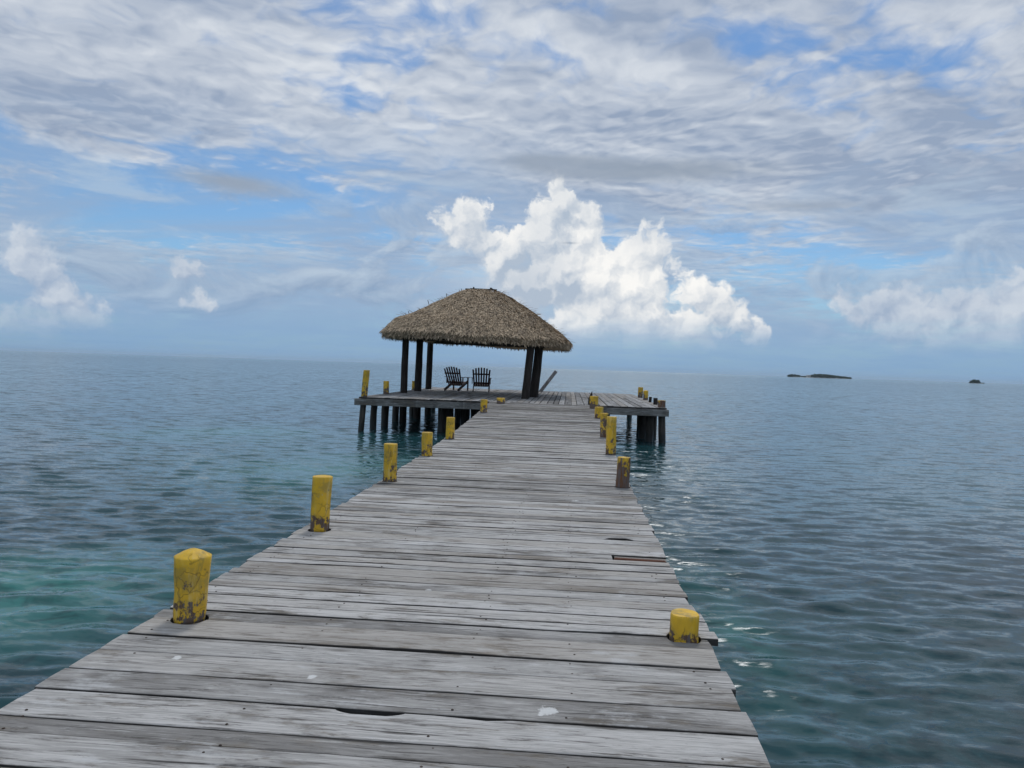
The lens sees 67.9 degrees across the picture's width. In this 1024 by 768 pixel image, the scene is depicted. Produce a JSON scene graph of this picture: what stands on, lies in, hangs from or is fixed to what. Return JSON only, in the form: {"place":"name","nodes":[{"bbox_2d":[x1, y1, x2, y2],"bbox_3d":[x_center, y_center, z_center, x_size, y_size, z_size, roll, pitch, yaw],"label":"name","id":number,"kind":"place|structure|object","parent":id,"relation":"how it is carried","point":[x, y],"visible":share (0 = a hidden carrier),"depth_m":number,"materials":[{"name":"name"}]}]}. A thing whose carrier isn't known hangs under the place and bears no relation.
{"place":"outdoors","nodes":[
{"label":"outdoors","id":0,"kind":"place"},
{"bbox_2d":[0,350,1023,767],"bbox_3d":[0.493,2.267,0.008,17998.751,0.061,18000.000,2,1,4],"label":"water","id":1,"kind":"structure","parent":0,"point":[844,558],"depth_m":12.08,"materials":[{"name":"blue liquid"}]},
{"bbox_2d":[0,402,770,767],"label":"jetty","id":2,"kind":"object","parent":1,"relation":"in","point":[496,586],"visible":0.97,"depth_m":4.23,"materials":[{"name":"grey wood"}]},
{"bbox_2d":[173,548,211,624],"bbox_3d":[-1.997,1.966,4.656,0.269,1.930,0.215,2,1,4],"label":"mooring post","id":3,"kind":"object","parent":2,"relation":"attached to","point":[192,566],"visible":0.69,"depth_m":4.56,"materials":[{"name":"yellow paint"}]},
{"bbox_2d":[310,475,332,531],"bbox_3d":[-1.853,1.875,7.221,0.250,2.008,0.186,2,1,4],"label":"mooring post","id":4,"kind":"object","parent":2,"relation":"attached to","point":[321,501],"visible":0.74,"depth_m":7.12,"materials":[{"name":"yellow paint"}]},
{"bbox_2d":[383,443,397,481],"bbox_3d":[-1.663,1.810,10.242,0.187,2.016,0.187,2,1,4],"label":"mooring post","id":5,"kind":"object","parent":2,"relation":"attached to","point":[390,464],"visible":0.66,"depth_m":10.15,"materials":[{"name":"yellow paint"}]},
{"bbox_2d":[421,432,432,455],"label":"mooring post","id":6,"kind":"object","parent":2,"relation":"attached to","point":[427,438],"visible":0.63,"depth_m":12.89,"materials":[{"name":"yellow paint"}]},
{"bbox_2d":[445,417,454,439],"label":"mooring post","id":7,"kind":"object","parent":2,"relation":"attached to","point":[450,427],"visible":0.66,"depth_m":15.39,"materials":[{"name":"yellow paint"}]},
{"bbox_2d":[480,399,487,412],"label":"mooring post","id":8,"kind":"object","parent":2,"relation":"attached to","point":[483,406],"visible":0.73,"depth_m":20.95,"materials":[{"name":"yellow paint"}]},
{"bbox_2d":[497,398,504,403],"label":"mooring post","id":9,"kind":"object","parent":2,"relation":"attached to","point":[500,400],"visible":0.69,"depth_m":23.55,"materials":[{"name":"yellow paint"}]},
{"bbox_2d":[590,396,597,408],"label":"mooring post","id":10,"kind":"object","parent":2,"relation":"attached to","point":[593,402],"visible":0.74,"depth_m":22.98,"materials":[{"name":"yellow paint"}]},
{"bbox_2d":[595,407,602,418],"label":"mooring post","id":11,"kind":"object","parent":2,"relation":"attached to","point":[598,411],"visible":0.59,"depth_m":20.40,"materials":[{"name":"yellow paint"}]},
{"bbox_2d":[600,413,607,437],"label":"mooring post","id":12,"kind":"object","parent":2,"relation":"attached to","point":[603,420],"visible":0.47,"depth_m":16.44,"materials":[{"name":"yellow paint"}]},
{"bbox_2d":[605,416,616,454],"bbox_3d":[1.786,1.723,13.892,0.188,2.254,0.187,2,1,4],"label":"mooring post","id":13,"kind":"object","parent":2,"relation":"attached to","point":[611,435],"visible":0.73,"depth_m":13.80,"materials":[{"name":"yellow paint"}]},
{"bbox_2d":[615,456,630,487],"bbox_3d":[1.482,1.959,10.409,0.216,1.919,0.188,2,1,4],"label":"mooring post","id":14,"kind":"object","parent":2,"relation":"attached to","point":[623,472],"visible":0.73,"depth_m":10.31,"materials":[{"name":"yellow paint"}]},
{"bbox_2d":[669,608,698,642],"bbox_3d":[1.013,2.206,4.603,0.174,1.653,0.180,2,1,4],"label":"mooring post","id":15,"kind":"object","parent":2,"relation":"attached to","point":[684,625],"visible":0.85,"depth_m":4.51,"materials":[{"name":"yellow paint"}]},
{"bbox_2d":[354,387,668,441],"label":"platform","id":16,"kind":"structure","parent":1,"relation":"in","point":[462,402],"depth_m":25.80,"materials":[{"name":"grey wood"}]},
{"bbox_2d":[358,370,369,430],"bbox_3d":[-4.859,0.966,24.712,0.394,2.844,0.205,2,1,4],"label":"mooring post","id":17,"kind":"object","parent":16,"relation":"attached to","point":[365,383],"visible":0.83,"depth_m":24.62,"materials":[{"name":"yellow paint"}]},
{"bbox_2d":[383,381,388,393],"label":"mooring post","id":18,"kind":"object","parent":16,"relation":"on","point":[385,387],"visible":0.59,"depth_m":27.46,"materials":[{"name":"yellow paint"}]},
{"bbox_2d":[444,367,469,390],"bbox_3d":[-2.455,-0.221,33.502,0.881,1.085,0.996,2,1,24],"label":"slatted chair","id":19,"kind":"object","parent":16,"relation":"on","point":[453,382],"visible":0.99,"depth_m":33.28,"materials":[{"name":"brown wood"}]},
{"bbox_2d":[379,287,575,422],"bbox_3d":[-1.290,-0.695,30.374,7.601,6.295,8.092,2,1,4],"label":"thatched shelter","id":20,"kind":"object","parent":16,"relation":"on","point":[488,318],"visible":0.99,"depth_m":27.91,"materials":[{"name":"brown plant"}]},
{"bbox_2d":[471,368,491,391],"bbox_3d":[-1.339,-0.180,33.313,0.881,1.085,0.996,2,1,-1],"label":"slatted chair","id":21,"kind":"object","parent":16,"relation":"on","point":[480,383],"visible":0.99,"depth_m":33.07,"materials":[{"name":"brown wood"}]},
{"bbox_2d":[539,370,556,391],"bbox_3d":[1.699,-0.100,36.030,0.864,1.124,0.170,2,1,-3],"label":"leaning timber","id":22,"kind":"object","parent":16,"relation":"on","point":[549,379],"visible":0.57,"depth_m":35.95,"materials":[{"name":"grey wood"}]},
{"bbox_2d":[638,387,642,397],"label":"mooring post","id":23,"kind":"object","parent":16,"relation":"attached to","point":[640,392],"visible":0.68,"depth_m":32.20,"materials":[{"name":"yellow paint"}]},
{"bbox_2d":[643,390,647,399],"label":"mooring post","id":24,"kind":"object","parent":16,"relation":"attached to","point":[645,394],"visible":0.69,"depth_m":29.83,"materials":[{"name":"yellow paint"}]},
{"bbox_2d":[653,398,657,437],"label":"mooring post","id":25,"kind":"object","parent":16,"relation":"attached to","point":[655,401],"visible":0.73,"depth_m":25.87,"materials":[{"name":"grey wood"}]},
{"bbox_2d":[658,400,665,442],"bbox_3d":[4.755,1.619,24.095,0.346,2.204,0.244,2,1,4],"label":"mooring post","id":26,"kind":"object","parent":16,"relation":"attached to","point":[661,428],"visible":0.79,"depth_m":23.99,"materials":[{"name":"yellow paint"}]},
{"bbox_2d":[0,0,1023,383],"label":"sky","id":27,"kind":"structure","parent":0,"point":[734,187],"materials":[{"name":"blue"}]},
{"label":"island","id":28,"kind":"structure","parent":0,"visible":0},
{"bbox_2d":[788,374,851,378],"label":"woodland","id":29,"kind":"object","parent":28,"relation":"on","point":[819,375],"visible":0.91,"depth_m":2298.59,"materials":[{"name":"green plant"}]},
{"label":"island","id":30,"kind":"structure","parent":0,"visible":0},
{"bbox_2d":[969,379,980,382],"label":"woodland","id":31,"kind":"object","parent":30,"relation":"on","point":[974,381],"visible":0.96,"depth_m":1705.34,"materials":[{"name":"green plant"}]}
]}

